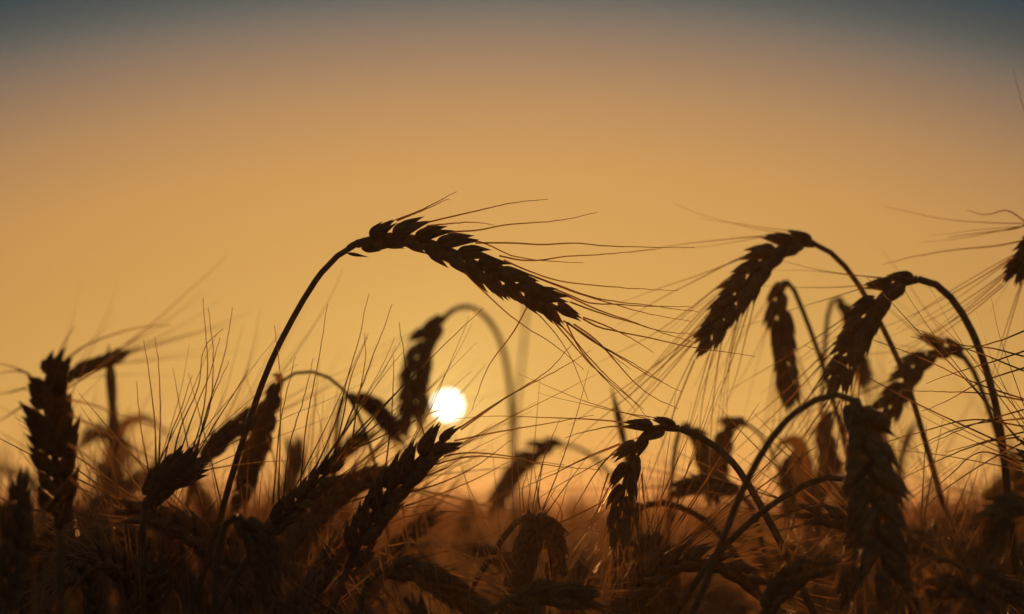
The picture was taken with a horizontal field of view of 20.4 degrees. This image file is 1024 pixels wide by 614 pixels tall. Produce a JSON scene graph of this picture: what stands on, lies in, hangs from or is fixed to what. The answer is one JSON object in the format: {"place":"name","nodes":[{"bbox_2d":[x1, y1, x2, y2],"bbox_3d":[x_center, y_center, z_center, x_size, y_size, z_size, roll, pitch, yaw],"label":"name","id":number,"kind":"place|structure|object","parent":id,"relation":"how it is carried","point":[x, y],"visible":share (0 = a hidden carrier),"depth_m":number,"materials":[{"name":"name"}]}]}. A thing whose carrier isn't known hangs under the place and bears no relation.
{"place":"outdoors","nodes":[
{"label":"outdoors","id":0,"kind":"place"},
{"bbox_2d":[0,0,1023,505],"label":"sky","id":1,"kind":"structure","parent":0,"point":[149,148],"materials":[{"name":"orange"}]},
{"bbox_3d":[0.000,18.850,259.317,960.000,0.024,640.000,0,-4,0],"label":"ground","id":2,"kind":"structure","parent":0,"visible":0},
{"bbox_2d":[0,438,41,604],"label":"wheat stalk","id":3,"kind":"object","parent":2,"relation":"on","point":[33,583],"visible":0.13,"depth_m":1.42,"materials":[{"name":"plant"}]},
{"bbox_2d":[0,415,52,528],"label":"wheat stalk","id":4,"kind":"object","parent":2,"relation":"on","point":[23,470],"visible":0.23,"depth_m":2.60,"materials":[{"name":"plant"}]},
{"bbox_2d":[0,393,102,613],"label":"wheat stalk","id":5,"kind":"object","parent":2,"relation":"on","point":[16,529],"visible":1,"depth_m":0.87,"materials":[{"name":"plant"}]},
{"bbox_2d":[0,419,126,613],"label":"wheat stalk","id":6,"kind":"object","parent":2,"relation":"on","point":[88,587],"visible":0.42,"depth_m":1.12,"materials":[{"name":"plant"}]},
{"bbox_2d":[0,426,150,613],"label":"wheat stalk","id":7,"kind":"object","parent":2,"relation":"on","point":[89,561],"visible":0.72,"depth_m":1.09,"materials":[{"name":"plant"}]},
{"bbox_2d":[16,450,153,613],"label":"wheat stalk","id":8,"kind":"object","parent":2,"relation":"on","point":[25,599],"visible":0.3,"depth_m":1.43,"materials":[{"name":"plant"}]},
{"bbox_2d":[0,283,172,613],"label":"wheat stalk","id":9,"kind":"object","parent":2,"relation":"on","point":[49,396],"visible":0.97,"depth_m":0.93,"materials":[{"name":"plant"}]},
{"bbox_2d":[46,408,145,613],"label":"wheat stalk","id":10,"kind":"object","parent":2,"relation":"on","point":[103,579],"visible":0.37,"depth_m":1.19,"materials":[{"name":"plant"}]},
{"bbox_2d":[32,429,167,613],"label":"wheat stalk","id":11,"kind":"object","parent":2,"relation":"on","point":[164,610],"visible":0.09,"depth_m":1.26,"materials":[{"name":"plant"}]},
{"bbox_2d":[38,395,166,516],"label":"wheat stalk","id":12,"kind":"object","parent":2,"relation":"on","point":[109,471],"visible":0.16,"depth_m":1.52,"materials":[{"name":"plant"}]},
{"bbox_2d":[31,384,180,613],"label":"wheat stalk","id":13,"kind":"object","parent":2,"relation":"on","point":[49,606],"visible":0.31,"depth_m":1.31,"materials":[{"name":"plant"}]},
{"bbox_2d":[36,429,182,613],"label":"wheat stalk","id":14,"kind":"object","parent":2,"relation":"on","point":[114,583],"visible":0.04,"depth_m":1.25,"materials":[{"name":"plant"}]},
{"bbox_2d":[29,427,193,613],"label":"wheat stalk","id":15,"kind":"object","parent":2,"relation":"on","point":[171,597],"visible":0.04,"depth_m":1.47,"materials":[{"name":"plant"}]},
{"bbox_2d":[105,345,124,613],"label":"wheat stalk","id":16,"kind":"object","parent":2,"relation":"on","point":[111,391],"visible":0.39,"depth_m":1.40,"materials":[{"name":"plant"}]},
{"bbox_2d":[1,424,230,613],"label":"wheat stalk","id":17,"kind":"object","parent":2,"relation":"on","point":[65,597],"visible":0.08,"depth_m":1.38,"materials":[{"name":"plant"}]},
{"bbox_2d":[0,370,269,613],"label":"wheat stalk","id":18,"kind":"object","parent":2,"relation":"on","point":[181,518],"visible":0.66,"depth_m":1.10,"materials":[{"name":"plant"}]},
{"bbox_2d":[73,375,214,509],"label":"wheat stalk","id":19,"kind":"object","parent":2,"relation":"on","point":[144,418],"visible":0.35,"depth_m":1.75,"materials":[{"name":"plant"}]},
{"bbox_2d":[40,271,249,571],"bbox_3d":[-0.176,0.441,1.348,0.100,0.928,0.053,-1,-4,12],"label":"wheat stalk","id":20,"kind":"object","parent":2,"relation":"on","point":[92,364],"visible":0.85,"depth_m":1.37,"materials":[{"name":"plant"}]},
{"bbox_2d":[28,414,268,613],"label":"wheat stalk","id":21,"kind":"object","parent":2,"relation":"on","point":[203,605],"visible":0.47,"depth_m":1.21,"materials":[{"name":"plant"}]},
{"bbox_2d":[112,524,196,613],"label":"wheat stalk","id":22,"kind":"object","parent":2,"relation":"on","point":[185,593],"visible":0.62,"depth_m":1.12,"materials":[{"name":"plant"}]},
{"bbox_2d":[83,397,236,613],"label":"wheat stalk","id":23,"kind":"object","parent":2,"relation":"on","point":[159,575],"visible":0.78,"depth_m":1.07,"materials":[{"name":"plant"}]},
{"bbox_2d":[76,395,269,612],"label":"wheat stalk","id":24,"kind":"object","parent":2,"relation":"on","point":[137,473],"visible":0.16,"depth_m":1.60,"materials":[{"name":"plant"}]},
{"bbox_2d":[129,390,231,606],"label":"wheat stalk","id":25,"kind":"object","parent":2,"relation":"on","point":[210,512],"visible":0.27,"depth_m":1.56,"materials":[{"name":"plant"}]},
{"bbox_2d":[155,433,307,613],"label":"wheat stalk","id":26,"kind":"object","parent":2,"relation":"on","point":[208,578],"visible":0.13,"depth_m":1.32,"materials":[{"name":"plant"}]},
{"bbox_2d":[136,301,359,613],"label":"wheat stalk","id":27,"kind":"object","parent":2,"relation":"on","point":[163,482],"visible":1,"depth_m":1.02,"materials":[{"name":"plant"}]},
{"bbox_2d":[173,513,335,613],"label":"wheat stalk","id":28,"kind":"object","parent":2,"relation":"on","point":[243,585],"visible":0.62,"depth_m":1.06,"materials":[{"name":"plant"}]},
{"bbox_2d":[176,271,374,613],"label":"wheat stalk","id":29,"kind":"object","parent":2,"relation":"on","point":[238,423],"visible":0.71,"depth_m":1.26,"materials":[{"name":"plant"}]},
{"bbox_2d":[168,370,401,610],"bbox_3d":[-0.098,0.462,1.240,0.129,0.870,0.044,-1,-4,9],"label":"wheat stalk","id":30,"kind":"object","parent":2,"relation":"on","point":[272,395],"visible":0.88,"depth_m":1.27,"materials":[{"name":"plant"}]},
{"bbox_2d":[234,466,338,613],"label":"wheat stalk","id":31,"kind":"object","parent":2,"relation":"on","point":[303,574],"visible":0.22,"depth_m":1.10,"materials":[{"name":"plant"}]},
{"bbox_2d":[259,423,330,613],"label":"wheat stalk","id":32,"kind":"object","parent":2,"relation":"on","point":[320,611],"visible":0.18,"depth_m":1.35,"materials":[{"name":"plant"}]},
{"bbox_2d":[212,513,399,613],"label":"wheat stalk","id":33,"kind":"object","parent":2,"relation":"on","point":[254,533],"visible":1,"depth_m":0.93,"materials":[{"name":"plant"}]},
{"bbox_2d":[244,449,383,613],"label":"wheat stalk","id":34,"kind":"object","parent":2,"relation":"on","point":[315,585],"visible":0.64,"depth_m":1.09,"materials":[{"name":"plant"}]},
{"bbox_2d":[120,501,512,613],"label":"wheat stalk","id":35,"kind":"object","parent":2,"relation":"on","point":[320,595],"visible":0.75,"depth_m":1.04,"materials":[{"name":"plant"}]},
{"bbox_2d":[277,349,356,543],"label":"wheat stalk","id":36,"kind":"object","parent":2,"relation":"on","point":[298,456],"visible":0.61,"depth_m":1.62,"materials":[{"name":"plant"}]},
{"bbox_2d":[225,434,416,613],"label":"wheat stalk","id":37,"kind":"object","parent":2,"relation":"on","point":[338,526],"visible":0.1,"depth_m":1.59,"materials":[{"name":"plant"}]},
{"bbox_2d":[263,396,397,613],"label":"wheat stalk","id":38,"kind":"object","parent":2,"relation":"on","point":[341,509],"visible":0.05,"depth_m":1.45,"materials":[{"name":"plant"}]},
{"bbox_2d":[219,295,482,612],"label":"wheat stalk","id":39,"kind":"object","parent":2,"relation":"on","point":[310,491],"visible":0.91,"depth_m":1.03,"materials":[{"name":"plant"}]},
{"bbox_2d":[220,456,483,613],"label":"wheat stalk","id":40,"kind":"object","parent":2,"relation":"on","point":[355,610],"visible":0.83,"depth_m":1.02,"materials":[{"name":"plant"}]},
{"bbox_2d":[224,356,536,595],"bbox_3d":[-0.108,0.452,1.196,0.238,0.865,0.081,-2,-4,24],"label":"wheat stalk","id":41,"kind":"object","parent":2,"relation":"on","point":[357,474],"visible":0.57,"depth_m":1.22,"materials":[{"name":"plant"}]},
{"bbox_2d":[297,393,481,605],"bbox_3d":[-0.056,0.459,1.089,0.090,0.855,0.034,0,-4,0],"label":"wheat stalk","id":42,"kind":"object","parent":2,"relation":"on","point":[343,551],"visible":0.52,"depth_m":1.12,"materials":[{"name":"plant"}]},
{"bbox_2d":[283,459,518,613],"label":"wheat stalk","id":43,"kind":"object","parent":2,"relation":"on","point":[415,548],"visible":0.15,"depth_m":1.62,"materials":[{"name":"plant"}]},
{"bbox_2d":[330,481,482,613],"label":"wheat stalk","id":44,"kind":"object","parent":2,"relation":"on","point":[361,573],"visible":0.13,"depth_m":1.43,"materials":[{"name":"plant"}]},
{"bbox_2d":[286,451,533,613],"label":"wheat stalk","id":45,"kind":"object","parent":2,"relation":"on","point":[416,607],"visible":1,"depth_m":0.97,"materials":[{"name":"plant"}]},
{"bbox_2d":[326,392,495,545],"bbox_3d":[-0.055,0.475,1.393,0.095,0.867,0.024,0,-4,0],"label":"wheat stalk","id":46,"kind":"object","parent":2,"relation":"on","point":[371,405],"visible":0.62,"depth_m":1.42,"materials":[{"name":"plant"}]},
{"bbox_2d":[327,350,508,475],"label":"wheat stalk","id":47,"kind":"object","parent":2,"relation":"on","point":[348,439],"visible":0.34,"depth_m":1.52,"materials":[{"name":"plant"}]},
{"bbox_2d":[336,304,517,566],"bbox_3d":[-0.042,0.465,1.661,0.058,0.924,0.566,0,-4,5],"label":"wheat stalk","id":48,"kind":"object","parent":2,"relation":"on","point":[430,332],"visible":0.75,"depth_m":1.46,"materials":[{"name":"plant"}]},
{"bbox_2d":[343,420,555,612],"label":"wheat stalk","id":49,"kind":"object","parent":2,"relation":"on","point":[431,520],"visible":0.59,"depth_m":1.31,"materials":[{"name":"plant"}]},
{"bbox_2d":[421,494,493,613],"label":"wheat stalk","id":50,"kind":"object","parent":2,"relation":"on","point":[466,529],"visible":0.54,"depth_m":2.00,"materials":[{"name":"plant"}]},
{"bbox_2d":[366,454,553,613],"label":"wheat stalk","id":51,"kind":"object","parent":2,"relation":"on","point":[473,550],"visible":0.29,"depth_m":1.46,"materials":[{"name":"plant"}]},
{"bbox_2d":[326,317,600,613],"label":"wheat stalk","id":52,"kind":"object","parent":2,"relation":"on","point":[431,452],"visible":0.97,"depth_m":1.03,"materials":[{"name":"plant"}]},
{"bbox_2d":[426,491,503,603],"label":"wheat stalk","id":53,"kind":"object","parent":2,"relation":"on","point":[490,581],"visible":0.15,"depth_m":2.11,"materials":[{"name":"plant"}]},
{"bbox_2d":[185,192,754,613],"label":"wheat stalk","id":54,"kind":"object","parent":2,"relation":"on","point":[539,298],"visible":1,"depth_m":1.06,"materials":[{"name":"plant"}]},
{"bbox_2d":[356,504,595,613],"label":"wheat stalk","id":55,"kind":"object","parent":2,"relation":"on","point":[480,604],"visible":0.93,"depth_m":1.00,"materials":[{"name":"plant"}]},
{"bbox_2d":[0,441,1010,613],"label":"wheat crop","id":56,"kind":"object","parent":2,"relation":"on","point":[556,509],"visible":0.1,"depth_m":5.28,"materials":[{"name":"plant"}]},
{"bbox_2d":[509,306,527,556],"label":"wheat stalk","id":57,"kind":"object","parent":2,"relation":"on","point":[520,375],"visible":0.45,"depth_m":2.20,"materials":[{"name":"plant"}]},
{"bbox_2d":[436,459,619,613],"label":"wheat stalk","id":58,"kind":"object","parent":2,"relation":"on","point":[534,610],"visible":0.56,"depth_m":1.06,"materials":[{"name":"plant"}]},
{"bbox_2d":[422,437,640,604],"bbox_3d":[0.018,0.498,1.606,0.170,0.849,0.039,0,-4,-6],"label":"wheat stalk","id":59,"kind":"object","parent":2,"relation":"on","point":[539,452],"visible":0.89,"depth_m":1.62,"materials":[{"name":"plant"}]},
{"bbox_2d":[455,369,610,613],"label":"wheat stalk","id":60,"kind":"object","parent":2,"relation":"on","point":[527,532],"visible":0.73,"depth_m":1.10,"materials":[{"name":"plant"}]},
{"bbox_2d":[457,465,612,613],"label":"wheat stalk","id":61,"kind":"object","parent":2,"relation":"on","point":[556,553],"visible":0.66,"depth_m":1.12,"materials":[{"name":"plant"}]},
{"bbox_2d":[507,453,610,613],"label":"wheat stalk","id":62,"kind":"object","parent":2,"relation":"on","point":[578,562],"visible":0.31,"depth_m":1.28,"materials":[{"name":"plant"}]},
{"bbox_2d":[503,459,645,598],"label":"wheat stalk","id":63,"kind":"object","parent":2,"relation":"on","point":[600,556],"visible":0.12,"depth_m":1.86,"materials":[{"name":"plant"}]},
{"bbox_2d":[538,464,709,613],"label":"wheat stalk","id":64,"kind":"object","parent":2,"relation":"on","point":[654,604],"visible":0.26,"depth_m":1.37,"materials":[{"name":"plant"}]},
{"bbox_2d":[611,386,644,561],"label":"wheat stalk","id":65,"kind":"object","parent":2,"relation":"on","point":[622,431],"visible":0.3,"depth_m":1.38,"materials":[{"name":"plant"}]},
{"bbox_2d":[485,473,777,613],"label":"wheat stalk","id":66,"kind":"object","parent":2,"relation":"on","point":[565,596],"visible":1,"depth_m":0.99,"materials":[{"name":"plant"}]},
{"bbox_2d":[502,500,762,613],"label":"wheat stalk","id":67,"kind":"object","parent":2,"relation":"on","point":[701,518],"visible":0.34,"depth_m":1.22,"materials":[{"name":"plant"}]},
{"bbox_2d":[456,373,818,613],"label":"wheat stalk","id":68,"kind":"object","parent":2,"relation":"on","point":[630,468],"visible":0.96,"depth_m":1.05,"materials":[{"name":"plant"}]},
{"bbox_2d":[563,417,723,613],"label":"wheat stalk","id":69,"kind":"object","parent":2,"relation":"on","point":[675,581],"visible":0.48,"depth_m":1.24,"materials":[{"name":"plant"}]},
{"bbox_2d":[520,407,776,613],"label":"wheat stalk","id":70,"kind":"object","parent":2,"relation":"on","point":[697,482],"visible":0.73,"depth_m":1.34,"materials":[{"name":"plant"}]},
{"bbox_2d":[592,382,826,613],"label":"wheat stalk","id":71,"kind":"object","parent":2,"relation":"on","point":[645,596],"visible":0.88,"depth_m":1.08,"materials":[{"name":"plant"}]},
{"bbox_2d":[621,393,807,613],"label":"wheat stalk","id":72,"kind":"object","parent":2,"relation":"on","point":[725,433],"visible":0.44,"depth_m":1.40,"materials":[{"name":"plant"}]},
{"bbox_2d":[660,422,774,613],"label":"wheat stalk","id":73,"kind":"object","parent":2,"relation":"on","point":[705,449],"visible":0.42,"depth_m":1.38,"materials":[{"name":"plant"}]},
{"bbox_2d":[632,455,871,613],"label":"wheat stalk","id":74,"kind":"object","parent":2,"relation":"on","point":[730,605],"visible":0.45,"depth_m":1.49,"materials":[{"name":"plant"}]},
{"bbox_2d":[602,405,908,613],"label":"wheat stalk","id":75,"kind":"object","parent":2,"relation":"on","point":[671,562],"visible":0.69,"depth_m":1.07,"materials":[{"name":"plant"}]},
{"bbox_2d":[650,447,861,613],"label":"wheat stalk","id":76,"kind":"object","parent":2,"relation":"on","point":[791,547],"visible":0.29,"depth_m":1.37,"materials":[{"name":"plant"}]},
{"bbox_2d":[559,204,965,565],"bbox_3d":[0.127,0.423,1.159,0.225,0.937,0.049,1,-4,-17],"label":"wheat stalk","id":77,"kind":"object","parent":2,"relation":"on","point":[759,265],"visible":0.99,"depth_m":1.18,"materials":[{"name":"plant"}]},
{"bbox_2d":[699,476,827,613],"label":"wheat stalk","id":78,"kind":"object","parent":2,"relation":"on","point":[796,611],"visible":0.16,"depth_m":1.81,"materials":[{"name":"plant"}]},
{"bbox_2d":[743,435,837,613],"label":"wheat stalk","id":79,"kind":"object","parent":2,"relation":"on","point":[789,484],"visible":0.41,"depth_m":1.50,"materials":[{"name":"plant"}]},
{"bbox_2d":[700,279,886,613],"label":"wheat stalk","id":80,"kind":"object","parent":2,"relation":"on","point":[783,343],"visible":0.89,"depth_m":1.30,"materials":[{"name":"plant"}]},
{"bbox_2d":[726,519,877,613],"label":"wheat stalk","id":81,"kind":"object","parent":2,"relation":"on","point":[782,610],"visible":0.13,"depth_m":1.72,"materials":[{"name":"plant"}]},
{"bbox_2d":[671,474,950,613],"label":"wheat stalk","id":82,"kind":"object","parent":2,"relation":"on","point":[752,520],"visible":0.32,"depth_m":1.00,"materials":[{"name":"plant"}]},
{"bbox_2d":[778,403,844,602],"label":"wheat stalk","id":83,"kind":"object","parent":2,"relation":"on","point":[811,543],"visible":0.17,"depth_m":1.48,"materials":[{"name":"plant"}]},
{"bbox_2d":[740,410,898,613],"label":"wheat stalk","id":84,"kind":"object","parent":2,"relation":"on","point":[829,417],"visible":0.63,"depth_m":1.40,"materials":[{"name":"plant"}]},
{"bbox_2d":[677,399,984,613],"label":"wheat stalk","id":85,"kind":"object","parent":2,"relation":"on","point":[820,520],"visible":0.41,"depth_m":1.12,"materials":[{"name":"plant"}]},
{"bbox_2d":[689,391,994,613],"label":"wheat stalk","id":86,"kind":"object","parent":2,"relation":"on","point":[859,420],"visible":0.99,"depth_m":0.92,"materials":[{"name":"plant"}]},
{"bbox_2d":[788,446,908,613],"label":"wheat stalk","id":87,"kind":"object","parent":2,"relation":"on","point":[822,602],"visible":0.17,"depth_m":1.79,"materials":[{"name":"plant"}]},
{"bbox_2d":[716,418,991,613],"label":"wheat stalk","id":88,"kind":"object","parent":2,"relation":"on","point":[977,602],"visible":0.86,"depth_m":0.92,"materials":[{"name":"plant"}]},
{"bbox_2d":[814,296,902,612],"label":"wheat stalk","id":89,"kind":"object","parent":2,"relation":"on","point":[843,308],"visible":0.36,"depth_m":1.46,"materials":[{"name":"plant"}]},
{"bbox_2d":[710,258,1022,584],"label":"wheat stalk","id":90,"kind":"object","parent":2,"relation":"on","point":[855,335],"visible":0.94,"depth_m":1.16,"materials":[{"name":"plant"}]},
{"bbox_2d":[810,344,935,524],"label":"wheat stalk","id":91,"kind":"object","parent":2,"relation":"on","point":[877,432],"visible":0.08,"depth_m":1.45,"materials":[{"name":"plant"}]},
{"bbox_2d":[759,418,1005,613],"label":"wheat stalk","id":92,"kind":"object","parent":2,"relation":"on","point":[779,590],"visible":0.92,"depth_m":0.98,"materials":[{"name":"plant"}]},
{"bbox_2d":[821,467,961,576],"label":"wheat stalk","id":93,"kind":"object","parent":2,"relation":"on","point":[932,564],"visible":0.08,"depth_m":1.59,"materials":[{"name":"plant"}]},
{"bbox_2d":[768,248,1023,579],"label":"wheat stalk","id":94,"kind":"object","parent":2,"relation":"on","point":[896,402],"visible":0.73,"depth_m":1.27,"materials":[{"name":"plant"}]},
{"bbox_2d":[880,414,921,613],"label":"wheat stalk","id":95,"kind":"object","parent":2,"relation":"on","point":[911,429],"visible":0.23,"depth_m":1.72,"materials":[{"name":"plant"}]},
{"bbox_2d":[789,436,1023,613],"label":"wheat stalk","id":96,"kind":"object","parent":2,"relation":"on","point":[1003,511],"visible":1,"depth_m":0.86,"materials":[{"name":"plant"}]},
{"bbox_2d":[790,393,1023,613],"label":"wheat stalk","id":97,"kind":"object","parent":2,"relation":"on","point":[934,526],"visible":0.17,"depth_m":1.48,"materials":[{"name":"plant"}]},
{"bbox_2d":[805,278,1023,525],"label":"wheat stalk","id":98,"kind":"object","parent":2,"relation":"on","point":[1020,453],"visible":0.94,"depth_m":1.05,"materials":[{"name":"plant"}]},
{"bbox_2d":[853,501,1023,613],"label":"wheat stalk","id":99,"kind":"object","parent":2,"relation":"on","point":[961,611],"visible":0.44,"depth_m":1.17,"materials":[{"name":"plant"}]},
{"bbox_2d":[880,68,1023,414],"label":"wheat stalk","id":100,"kind":"object","parent":2,"relation":"on","point":[1014,265],"visible":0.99,"depth_m":1.17,"materials":[{"name":"plant"}]},
{"bbox_2d":[892,556,1023,613],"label":"wheat stalk","id":101,"kind":"object","parent":2,"relation":"on","point":[1009,591],"visible":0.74,"depth_m":1.00,"materials":[{"name":"plant"}]},
{"bbox_2d":[901,431,1018,613],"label":"wheat stalk","id":102,"kind":"object","parent":2,"relation":"on","point":[968,552],"visible":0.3,"depth_m":1.22,"materials":[{"name":"plant"}]},
{"bbox_2d":[906,453,1022,613],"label":"wheat stalk","id":103,"kind":"object","parent":2,"relation":"on","point":[941,606],"visible":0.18,"depth_m":1.32,"materials":[{"name":"plant"}]},
{"bbox_2d":[937,456,1021,613],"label":"wheat stalk","id":104,"kind":"object","parent":2,"relation":"on","point":[995,609],"visible":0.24,"depth_m":1.18,"materials":[{"name":"plant"}]},
{"bbox_2d":[952,358,1023,493],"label":"wheat stalk","id":105,"kind":"object","parent":2,"relation":"on","point":[1020,475],"visible":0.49,"depth_m":1.64,"materials":[{"name":"plant"}]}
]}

